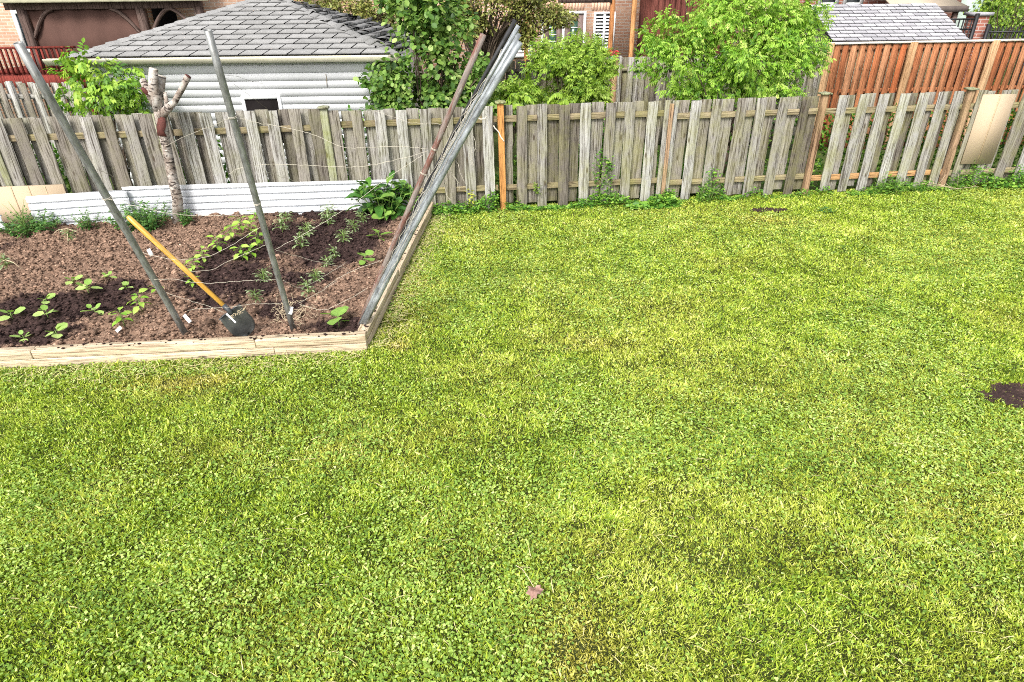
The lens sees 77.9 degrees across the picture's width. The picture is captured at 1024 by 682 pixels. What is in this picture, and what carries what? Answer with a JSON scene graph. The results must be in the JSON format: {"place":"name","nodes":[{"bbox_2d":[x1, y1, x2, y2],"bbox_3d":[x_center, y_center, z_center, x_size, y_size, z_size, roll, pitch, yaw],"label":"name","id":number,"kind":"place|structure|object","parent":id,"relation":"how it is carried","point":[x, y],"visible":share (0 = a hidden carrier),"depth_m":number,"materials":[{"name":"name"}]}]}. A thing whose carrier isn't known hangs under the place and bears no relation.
{"place":"outdoors","nodes":[
{"label":"outdoors","id":0,"kind":"place"},
{"bbox_2d":[0,46,97,114],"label":"deck","id":1,"kind":"structure","parent":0,"point":[20,73],"depth_m":14.51,"materials":[{"name":"red wood"}]},
{"bbox_2d":[0,0,224,69],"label":"gazebo","id":2,"kind":"object","parent":1,"relation":"on","point":[93,23],"visible":0.61,"depth_m":14.75,"materials":[{"name":"brown wood"}]},
{"bbox_2d":[0,0,318,117],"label":"brick house","id":3,"kind":"structure","parent":0,"point":[11,31],"depth_m":16.91,"materials":[{"name":"brown brick"}]},
{"bbox_2d":[10,10,30,52],"bbox_3d":[-12.991,-8.313,16.998,0.542,1.026,0.070,-1,29,0],"label":"downspout","id":4,"kind":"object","parent":3,"relation":"in","point":[17,23],"depth_m":16.93,"materials":[{"name":"white metal"}]},
{"bbox_2d":[151,8,177,26],"bbox_3d":[-9.239,-8.478,16.944,0.618,0.861,0.030,-1,29,0],"label":"window","id":5,"kind":"structure","parent":3,"relation":"in","point":[169,17],"depth_m":16.85,"materials":[{"name":"black glass"}]},
{"bbox_2d":[0,203,414,347],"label":"soil","id":6,"kind":"structure","parent":0,"point":[207,329],"depth_m":7.38,"materials":[{"name":"brown soil"}]},
{"bbox_2d":[0,253,12,269],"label":"tomato seedling","id":7,"kind":"object","parent":6,"relation":"on","point":[3,258],"visible":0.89,"depth_m":7.74,"materials":[{"name":"green plant"}]},
{"bbox_2d":[0,307,25,320],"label":"bean seedling","id":8,"kind":"object","parent":6,"relation":"on","point":[17,311],"visible":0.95,"depth_m":6.49,"materials":[{"name":"green plant"}]},
{"bbox_2d":[0,205,64,238],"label":"mint plant","id":9,"kind":"object","parent":6,"relation":"on","point":[32,224],"visible":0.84,"depth_m":8.75,"materials":[{"name":"green plant"}]},
{"bbox_2d":[0,184,65,226],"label":"particle board","id":10,"kind":"object","parent":6,"relation":"on","point":[15,196],"visible":0.51,"depth_m":8.90,"materials":[{"name":"beige wood"}]},
{"bbox_2d":[32,305,55,316],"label":"bean seedling","id":11,"kind":"object","parent":6,"relation":"on","point":[40,313],"visible":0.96,"depth_m":6.54,"materials":[{"name":"green plant"}]},
{"bbox_2d":[37,293,55,303],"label":"bean seedling","id":12,"kind":"object","parent":6,"relation":"on","point":[50,295],"visible":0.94,"depth_m":6.85,"materials":[{"name":"green plant"}]},
{"bbox_2d":[45,322,67,337],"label":"bean seedling","id":13,"kind":"object","parent":6,"relation":"on","point":[61,326],"visible":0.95,"depth_m":6.16,"materials":[{"name":"green plant"}]},
{"bbox_2d":[58,229,75,240],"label":"tomato seedling","id":14,"kind":"object","parent":6,"relation":"on","point":[68,233],"visible":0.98,"depth_m":8.44,"materials":[{"name":"green plant"}]},
{"bbox_2d":[64,275,82,284],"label":"bean seedling","id":15,"kind":"object","parent":6,"relation":"on","point":[77,277],"visible":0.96,"depth_m":7.28,"materials":[{"name":"green plant"}]},
{"bbox_2d":[25,190,133,225],"bbox_3d":[-6.115,-1.861,9.003,1.349,0.532,0.050,-4,29,-6],"label":"corrugated sheet","id":16,"kind":"object","parent":6,"relation":"on","point":[66,205],"visible":0.69,"depth_m":8.95,"materials":[{"name":"white metal"}]},
{"bbox_2d":[70,207,100,230],"bbox_3d":[-5.988,-1.689,8.843,0.364,0.360,0.378,-1,29,0],"label":"mint plant","id":17,"kind":"object","parent":6,"relation":"on","point":[88,224],"visible":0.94,"depth_m":8.82,"materials":[{"name":"green plant"}]},
{"bbox_2d":[75,279,102,293],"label":"bean seedling","id":18,"kind":"object","parent":6,"relation":"on","point":[87,282],"visible":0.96,"depth_m":6.96,"materials":[{"name":"green plant"}]},
{"bbox_2d":[80,303,103,314],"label":"bean seedling","id":19,"kind":"object","parent":6,"relation":"on","point":[95,307],"visible":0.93,"depth_m":6.54,"materials":[{"name":"green plant"}]},
{"bbox_2d":[13,41,187,334],"bbox_3d":[-3.233,-1.015,5.201,0.059,2.666,0.778,5,29,10],"label":"metal pole","id":20,"kind":"object","parent":6,"relation":"on","point":[39,80],"visible":0.93,"depth_m":4.91,"materials":[{"name":"metal"}]},
{"bbox_2d":[108,306,132,325],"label":"pepper seedling","id":21,"kind":"object","parent":6,"relation":"on","point":[118,318],"visible":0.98,"depth_m":6.25,"materials":[{"name":"green plant"}]},
{"bbox_2d":[100,198,171,231],"bbox_3d":[-5.217,-1.769,8.960,0.944,0.482,1.002,-1,29,0],"label":"mint plant","id":22,"kind":"object","parent":6,"relation":"on","point":[150,221],"visible":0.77,"depth_m":8.86,"materials":[{"name":"green plant"}]},
{"bbox_2d":[126,288,150,314],"bbox_3d":[-3.901,-0.394,6.628,0.222,0.274,0.255,3,29,7],"label":"pepper seedling","id":23,"kind":"object","parent":6,"relation":"on","point":[135,309],"visible":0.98,"depth_m":6.59,"materials":[{"name":"green plant"}]},
{"bbox_2d":[122,185,171,218],"bbox_3d":[-5.178,-1.973,9.145,0.709,0.550,0.050,-4,29,-6],"label":"corrugated sheet","id":24,"kind":"object","parent":6,"relation":"on","point":[152,194],"visible":0.48,"depth_m":9.08,"materials":[{"name":"white metal"}]},
{"bbox_2d":[139,67,190,223],"bbox_3d":[-4.549,-2.592,8.741,0.787,2.205,0.279,-1,29,0],"label":"birch stump","id":25,"kind":"object","parent":6,"relation":"on","point":[153,90],"visible":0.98,"depth_m":8.39,"materials":[{"name":"grey plant"}]},
{"bbox_2d":[174,208,194,225],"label":"mint plant","id":26,"kind":"object","parent":6,"relation":"on","point":[183,219],"visible":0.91,"depth_m":9.00,"materials":[{"name":"green plant"}]},
{"bbox_2d":[126,215,254,336],"bbox_3d":[-2.957,-0.547,5.817,0.926,1.198,0.213,0,29,2],"label":"shovel","id":27,"kind":"object","parent":6,"relation":"on","point":[244,325],"visible":0.95,"depth_m":5.89,"materials":[{"name":"yellow wood"}]},
{"bbox_2d":[183,254,202,270],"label":"pepper seedling","id":28,"kind":"object","parent":6,"relation":"on","point":[193,265],"visible":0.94,"depth_m":7.53,"materials":[{"name":"green plant"}]},
{"bbox_2d":[206,234,226,251],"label":"pepper seedling","id":29,"kind":"object","parent":6,"relation":"on","point":[219,248],"visible":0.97,"depth_m":8.03,"materials":[{"name":"green plant"}]},
{"bbox_2d":[220,221,241,240],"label":"pepper seedling","id":30,"kind":"object","parent":6,"relation":"on","point":[231,233],"visible":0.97,"depth_m":8.38,"materials":[{"name":"green plant"}]},
{"bbox_2d":[228,216,251,232],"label":"pepper seedling","id":31,"kind":"object","parent":6,"relation":"on","point":[241,226],"visible":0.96,"depth_m":8.61,"materials":[{"name":"green plant"}]},
{"bbox_2d":[230,244,250,259],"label":"pepper seedling","id":32,"kind":"object","parent":6,"relation":"on","point":[240,251],"visible":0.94,"depth_m":7.79,"materials":[{"name":"green plant"}]},
{"bbox_2d":[204,29,295,331],"bbox_3d":[-2.101,-1.093,5.256,0.053,2.721,0.744,-4,29,-7],"label":"metal pole","id":33,"kind":"object","parent":6,"relation":"on","point":[214,53],"visible":0.95,"depth_m":4.96,"materials":[{"name":"metal"}]},
{"bbox_2d":[231,151,426,172],"bbox_3d":[-1.461,-1.447,5.113,1.579,0.095,0.060,-6,29,-10],"label":"twine","id":34,"kind":"object","parent":33,"relation":"attached to","point":[324,166],"visible":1,"depth_m":5.10,"materials":[{"name":"beige fabric"}]},
{"bbox_2d":[237,117,427,148],"bbox_3d":[-1.404,-1.626,4.966,1.470,0.332,0.063,-8,30,-14],"label":"twine","id":35,"kind":"object","parent":33,"relation":"attached to","point":[345,147],"visible":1,"depth_m":5.05,"materials":[{"name":"beige fabric"}]},
{"bbox_2d":[245,289,264,302],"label":"tomato seedling","id":36,"kind":"object","parent":6,"relation":"on","point":[255,294],"visible":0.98,"depth_m":6.74,"materials":[{"name":"green plant"}]},
{"bbox_2d":[248,228,263,249],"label":"pepper seedling","id":37,"kind":"object","parent":6,"relation":"on","point":[258,240],"visible":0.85,"depth_m":8.09,"materials":[{"name":"green plant"}]},
{"bbox_2d":[253,266,271,281],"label":"tomato seedling","id":38,"kind":"object","parent":6,"relation":"on","point":[265,275],"visible":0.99,"depth_m":7.25,"materials":[{"name":"green plant"}]},
{"bbox_2d":[272,215,290,231],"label":"tomato seedling","id":39,"kind":"object","parent":6,"relation":"on","point":[280,221],"visible":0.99,"depth_m":8.75,"materials":[{"name":"green plant"}]},
{"bbox_2d":[180,179,408,217],"bbox_3d":[-3.211,-2.095,9.394,3.315,0.600,0.050,-4,29,-6],"label":"corrugated sheet","id":40,"kind":"object","parent":6,"relation":"on","point":[202,200],"visible":0.57,"depth_m":9.32,"materials":[{"name":"white metal"}]},
{"bbox_2d":[270,293,325,324],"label":"dead vines","id":41,"kind":"object","parent":6,"relation":"on","point":[280,311],"visible":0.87,"depth_m":6.45,"materials":[{"name":"beige plant"}]},
{"bbox_2d":[292,231,310,248],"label":"tomato seedling","id":42,"kind":"object","parent":6,"relation":"on","point":[302,244],"visible":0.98,"depth_m":8.20,"materials":[{"name":"green plant"}]},
{"bbox_2d":[297,277,314,296],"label":"tomato seedling","id":43,"kind":"object","parent":6,"relation":"on","point":[308,290],"visible":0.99,"depth_m":6.88,"materials":[{"name":"green plant"}]},
{"bbox_2d":[296,220,315,236],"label":"tomato seedling","id":44,"kind":"object","parent":6,"relation":"on","point":[306,227],"visible":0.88,"depth_m":8.54,"materials":[{"name":"green plant"}]},
{"bbox_2d":[307,266,324,281],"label":"tomato seedling","id":45,"kind":"object","parent":6,"relation":"on","point":[314,275],"visible":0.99,"depth_m":7.22,"materials":[{"name":"green plant"}]},
{"bbox_2d":[320,210,337,225],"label":"tomato seedling","id":46,"kind":"object","parent":6,"relation":"on","point":[327,218],"visible":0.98,"depth_m":9.01,"materials":[{"name":"green plant"}]},
{"bbox_2d":[320,306,349,325],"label":"squash seedling","id":47,"kind":"object","parent":6,"relation":"on","point":[337,311],"visible":0.95,"depth_m":6.22,"materials":[{"name":"green plant"}]},
{"bbox_2d":[334,226,351,241],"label":"tomato seedling","id":48,"kind":"object","parent":6,"relation":"on","point":[343,239],"visible":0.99,"depth_m":8.28,"materials":[{"name":"green plant"}]},
{"bbox_2d":[357,250,374,264],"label":"squash seedling","id":49,"kind":"object","parent":6,"relation":"on","point":[369,253],"visible":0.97,"depth_m":7.61,"materials":[{"name":"green plant"}]},
{"bbox_2d":[344,170,413,219],"bbox_3d":[-1.869,-2.077,9.285,1.141,0.741,1.106,-1,29,0],"label":"leafy plant","id":50,"kind":"object","parent":6,"relation":"on","point":[392,198],"visible":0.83,"depth_m":9.16,"materials":[{"name":"green plant"}]},
{"bbox_2d":[371,208,394,219],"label":"squash seedling","id":51,"kind":"object","parent":6,"relation":"on","point":[375,216],"visible":0.96,"depth_m":8.92,"materials":[{"name":"green plant"}]},
{"bbox_2d":[404,185,419,211],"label":"leafy plant","id":52,"kind":"object","parent":6,"relation":"on","point":[410,192],"visible":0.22,"depth_m":9.29,"materials":[{"name":"green plant"}]},
{"bbox_2d":[357,33,485,324],"bbox_3d":[-0.862,-1.229,5.498,1.393,2.609,0.049,5,29,10],"label":"rusty pole","id":53,"kind":"object","parent":6,"relation":"on","point":[456,97],"visible":0.95,"depth_m":5.28,"materials":[{"name":"metal"}]},
{"bbox_2d":[323,0,639,102],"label":"brick house","id":54,"kind":"structure","parent":0,"point":[593,18],"depth_m":17.91,"materials":[{"name":"brown brick"}]},
{"bbox_2d":[543,22,561,55],"bbox_3d":[1.157,-8.648,18.066,0.530,1.192,0.045,-1,29,0],"label":"window","id":55,"kind":"structure","parent":54,"relation":"in","point":[558,32],"depth_m":18.02,"materials":[{"name":"glass"}]},
{"bbox_2d":[564,14,583,48],"bbox_3d":[1.757,-8.637,18.034,0.530,1.192,0.120,-1,29,0],"label":"window","id":56,"kind":"structure","parent":54,"relation":"in","point":[576,25],"depth_m":17.92,"materials":[{"name":"glass"}]},
{"bbox_2d":[593,12,615,49],"bbox_3d":[2.611,-8.795,17.980,0.606,0.990,0.070,-1,29,0],"label":"window","id":57,"kind":"structure","parent":54,"relation":"in","point":[601,19],"depth_m":17.90,"materials":[{"name":"white"}]},
{"bbox_2d":[0,179,1023,681],"bbox_3d":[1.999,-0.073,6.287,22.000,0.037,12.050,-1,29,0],"label":"lawn","id":58,"kind":"structure","parent":0,"point":[620,569],"depth_m":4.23,"materials":[{"name":"green plant"}]},
{"bbox_2d":[0,202,433,368],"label":"raised bed edging","id":59,"kind":"object","parent":58,"relation":"on","point":[155,350],"visible":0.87,"depth_m":5.92,"materials":[{"name":"beige wood"}]},
{"bbox_2d":[16,212,425,348],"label":"soil crumbs","id":60,"kind":"object","parent":59,"relation":"on","point":[325,334],"visible":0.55,"depth_m":5.93,"materials":[{"name":"brown soil"}]},
{"bbox_2d":[359,19,516,321],"bbox_3d":[-0.728,-1.343,5.572,1.564,2.647,0.032,-1,29,-1],"label":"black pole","id":61,"kind":"object","parent":59,"relation":"on","point":[497,52],"visible":0.7,"depth_m":5.21,"materials":[{"name":"metal"}]},
{"bbox_2d":[359,24,519,323],"bbox_3d":[-0.711,-1.304,5.526,1.580,2.603,0.034,0,29,1],"label":"metal pole","id":62,"kind":"object","parent":59,"relation":"on","point":[508,42],"visible":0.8,"depth_m":5.22,"materials":[{"name":"metal"}]},
{"bbox_2d":[362,32,520,323],"bbox_3d":[-0.699,-1.252,5.486,1.577,2.552,0.036,2,29,5],"label":"metal pole","id":63,"kind":"object","parent":59,"relation":"on","point":[517,37],"visible":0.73,"depth_m":5.23,"materials":[{"name":"metal"}]},
{"bbox_2d":[363,40,522,324],"bbox_3d":[-0.686,-1.203,5.445,1.583,2.512,0.049,4,29,9],"label":"metal pole","id":64,"kind":"object","parent":59,"relation":"on","point":[476,116],"visible":1,"depth_m":5.26,"materials":[{"name":"metal"}]},
{"bbox_2d":[379,49,501,293],"bbox_3d":[-0.662,-1.335,5.390,1.199,2.096,0.096,2,29,5],"label":"twine bundle","id":65,"kind":"object","parent":64,"relation":"attached to","point":[444,154],"visible":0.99,"depth_m":5.24,"materials":[{"name":"beige fabric"}]},
{"bbox_2d":[31,102,703,203],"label":"undergrowth","id":66,"kind":"object","parent":58,"relation":"on","point":[228,182],"visible":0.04,"depth_m":10.01,"materials":[{"name":"green plant"}]},
{"bbox_2d":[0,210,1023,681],"bbox_3d":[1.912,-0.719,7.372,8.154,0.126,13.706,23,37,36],"label":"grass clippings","id":67,"kind":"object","parent":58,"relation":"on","point":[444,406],"depth_m":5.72,"materials":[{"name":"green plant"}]},
{"bbox_2d":[516,565,543,600],"bbox_3d":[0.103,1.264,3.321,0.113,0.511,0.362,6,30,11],"label":"fallen leaf","id":68,"kind":"object","parent":58,"relation":"on","point":[532,592],"visible":1,"depth_m":3.54,"materials":[{"name":"pink plant"}]},
{"bbox_2d":[694,183,720,202],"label":"young weed","id":69,"kind":"object","parent":58,"relation":"on","point":[706,197],"visible":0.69,"depth_m":10.10,"materials":[{"name":"green plant"}]},
{"bbox_2d":[431,149,1023,216],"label":"weeds","id":70,"kind":"object","parent":58,"relation":"on","point":[666,199],"visible":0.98,"depth_m":10.01,"materials":[{"name":"green plant"}]},
{"bbox_2d":[749,207,787,212],"bbox_3d":[3.940,-2.016,9.736,0.620,0.035,0.260,-1,29,0],"label":"bare soil spot","id":71,"kind":"object","parent":58,"relation":"on","point":[768,209],"visible":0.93,"depth_m":9.77,"materials":[{"name":"brown soil"}]},
{"bbox_2d":[723,102,1023,191],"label":"ivy","id":72,"kind":"object","parent":58,"relation":"on","point":[823,147],"visible":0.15,"depth_m":10.58,"materials":[{"name":"green plant"}]},
{"bbox_2d":[875,176,910,194],"bbox_3d":[6.214,-2.546,10.430,0.480,0.342,0.622,-1,29,0],"label":"young weed","id":73,"kind":"object","parent":58,"relation":"on","point":[888,189],"visible":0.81,"depth_m":10.39,"materials":[{"name":"green plant"}]},
{"bbox_2d":[966,382,1023,408],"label":"bare soil","id":74,"kind":"structure","parent":58,"relation":"on","point":[1015,395],"depth_m":5.29,"materials":[{"name":"brown soil"}]},
{"bbox_2d":[23,0,1023,203],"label":"ground","id":75,"kind":"structure","parent":0,"point":[514,153],"depth_m":12.92,"materials":[{"name":"green plant"}]},
{"bbox_2d":[0,81,109,175],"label":"board fence","id":76,"kind":"object","parent":75,"relation":"on","point":[24,96],"visible":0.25,"depth_m":11.82,"materials":[{"name":"grey wood"}]},
{"bbox_2d":[43,38,150,185],"bbox_3d":[-6.601,-3.580,10.478,2.015,2.567,1.184,9,30,16],"label":"sapling","id":77,"kind":"object","parent":75,"relation":"on","point":[106,90],"visible":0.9,"depth_m":10.11,"materials":[{"name":"green plant"}]},
{"bbox_2d":[42,0,421,185],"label":"garage","id":78,"kind":"structure","parent":75,"relation":"on","point":[290,54],"depth_m":10.80,"materials":[{"name":"white"}]},
{"bbox_2d":[240,96,283,145],"bbox_3d":[-4.300,-3.830,11.043,0.671,0.843,0.055,-1,29,0],"label":"window","id":79,"kind":"structure","parent":78,"relation":"in","point":[271,103],"depth_m":10.89,"materials":[{"name":"black glass"}]},
{"bbox_2d":[293,0,403,27],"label":"apple tree","id":80,"kind":"object","parent":75,"relation":"on","point":[364,8],"visible":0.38,"depth_m":13.68,"materials":[{"name":"plant"}]},
{"bbox_2d":[353,0,499,183],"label":"poplar tree","id":81,"kind":"object","parent":75,"relation":"on","point":[429,25],"visible":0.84,"depth_m":10.42,"materials":[{"name":"green plant"}]},
{"bbox_2d":[0,87,1023,209],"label":"board fence","id":82,"kind":"object","parent":75,"relation":"on","point":[544,131],"visible":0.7,"depth_m":9.61,"materials":[{"name":"grey wood"}]},
{"bbox_2d":[960,94,1015,163],"bbox_3d":[7.729,-3.427,10.286,0.576,1.107,0.022,-4,29,-6],"label":"particle board","id":83,"kind":"object","parent":82,"relation":"attached to","point":[990,121],"visible":1,"depth_m":10.27,"materials":[{"name":"beige wood"}]},
{"bbox_2d":[443,0,580,73],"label":"apple tree","id":84,"kind":"object","parent":75,"relation":"on","point":[520,10],"visible":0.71,"depth_m":13.43,"materials":[{"name":"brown plant"}]},
{"bbox_2d":[489,66,542,145],"bbox_3d":[-0.075,-4.028,11.757,1.361,1.974,1.033,-9,30,-14],"label":"bush","id":85,"kind":"object","parent":75,"relation":"on","point":[512,93],"visible":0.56,"depth_m":11.35,"materials":[{"name":"green plant"}]},
{"bbox_2d":[512,92,569,108],"bbox_3d":[0.465,-3.294,10.576,0.981,1.615,0.298,-1,29,0],"label":"sumac plant","id":86,"kind":"object","parent":75,"relation":"on","point":[553,96],"visible":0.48,"depth_m":10.17,"materials":[{"name":"green plant"}]},
{"bbox_2d":[517,26,623,110],"bbox_3d":[1.103,-4.584,12.114,2.031,2.586,1.619,-1,29,0],"label":"round bush","id":87,"kind":"object","parent":75,"relation":"on","point":[592,69],"visible":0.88,"depth_m":11.71,"materials":[{"name":"green plant"}]},
{"bbox_2d":[524,0,636,80],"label":"pergola","id":88,"kind":"object","parent":75,"relation":"on","point":[632,25],"visible":0.29,"depth_m":16.30,"materials":[{"name":"orange wood"}]},
{"bbox_2d":[493,56,668,143],"bbox_3d":[1.451,-5.740,14.810,4.305,1.874,0.145,12,31,21],"label":"board fence","id":89,"kind":"object","parent":75,"relation":"on","point":[626,90],"visible":0.18,"depth_m":14.21,"materials":[{"name":"grey wood"}]},
{"bbox_2d":[610,57,617,102],"bbox_3d":[2.293,-5.492,14.406,0.110,1.814,0.090,-1,29,0],"label":"fence post","id":90,"kind":"object","parent":75,"relation":"on","point":[613,99],"visible":0.2,"depth_m":14.24,"materials":[{"name":"brown wood"}]},
{"bbox_2d":[627,0,838,173],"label":"box elder","id":91,"kind":"object","parent":75,"relation":"on","point":[789,45],"visible":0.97,"depth_m":10.77,"materials":[{"name":"green plant"}]},
{"bbox_2d":[666,53,823,148],"bbox_3d":[4.875,-5.208,13.669,3.285,1.974,0.145,8,30,15],"label":"board fence","id":92,"kind":"object","parent":75,"relation":"on","point":[812,84],"visible":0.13,"depth_m":13.39,"materials":[{"name":"grey wood"}]},
{"bbox_2d":[781,0,961,19],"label":"brick house","id":93,"kind":"structure","parent":75,"relation":"on","point":[949,14],"depth_m":17.23,"materials":[{"name":"red brick"}]},
{"bbox_2d":[818,0,838,4],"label":"window","id":94,"kind":"structure","parent":93,"relation":"in","point":[823,1],"depth_m":17.20,"materials":[{"name":"white glass"}]},
{"bbox_2d":[842,0,863,3],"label":"window","id":95,"kind":"structure","parent":93,"relation":"in","point":[844,1],"depth_m":17.20,"materials":[{"name":"white glass"}]},
{"bbox_2d":[809,39,1023,149],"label":"board fence","id":96,"kind":"object","parent":75,"relation":"on","point":[907,65],"visible":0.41,"depth_m":13.07,"materials":[{"name":"red wood"}]},
{"bbox_2d":[885,0,968,23],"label":"canopy","id":97,"kind":"object","parent":75,"relation":"on","point":[955,7],"visible":0.26,"depth_m":15.92,"materials":[{"name":"beige fabric"}]},
{"bbox_2d":[950,13,979,86],"bbox_3d":[10.780,-6.791,15.745,0.862,2.408,0.070,-1,29,0],"label":"iron fence","id":98,"kind":"object","parent":75,"relation":"on","point":[975,19],"visible":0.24,"depth_m":15.28,"materials":[{"name":"black metal"}]},
{"bbox_2d":[955,0,982,42],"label":"rendered house","id":99,"kind":"structure","parent":75,"relation":"on","point":[967,3],"depth_m":18.67,"materials":[{"name":"white paint"}]},
{"bbox_2d":[962,0,1023,77],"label":"garden tree","id":100,"kind":"object","parent":75,"relation":"on","point":[1011,22],"visible":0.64,"depth_m":15.92,"materials":[{"name":"green plant"}]},
{"bbox_2d":[969,24,1023,111],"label":"iron fence","id":101,"kind":"object","parent":75,"relation":"on","point":[988,30],"visible":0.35,"depth_m":15.38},
{"bbox_2d":[980,0,1023,58],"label":"trees","id":102,"kind":"object","parent":75,"relation":"on","point":[1006,9],"visible":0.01,"depth_m":29.45,"materials":[{"name":"green plant"}]},
{"bbox_2d":[636,0,736,98],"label":"red shed","id":103,"kind":"structure","parent":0,"point":[648,8],"depth_m":16.27,"materials":[{"name":"red wood"}]},
{"bbox_2d":[733,0,783,46],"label":"brick house","id":104,"kind":"structure","parent":0,"point":[743,26],"depth_m":17.91,"materials":[{"name":"brown brick"}]},
{"bbox_2d":[804,3,968,128],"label":"garden shed","id":105,"kind":"structure","parent":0,"point":[891,22],"depth_m":14.37,"materials":[{"name":"grey"}]},
{"bbox_2d":[945,12,994,86],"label":"brick pillar","id":106,"kind":"structure","parent":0,"point":[983,20],"depth_m":15.52,"materials":[{"name":"red brick"}]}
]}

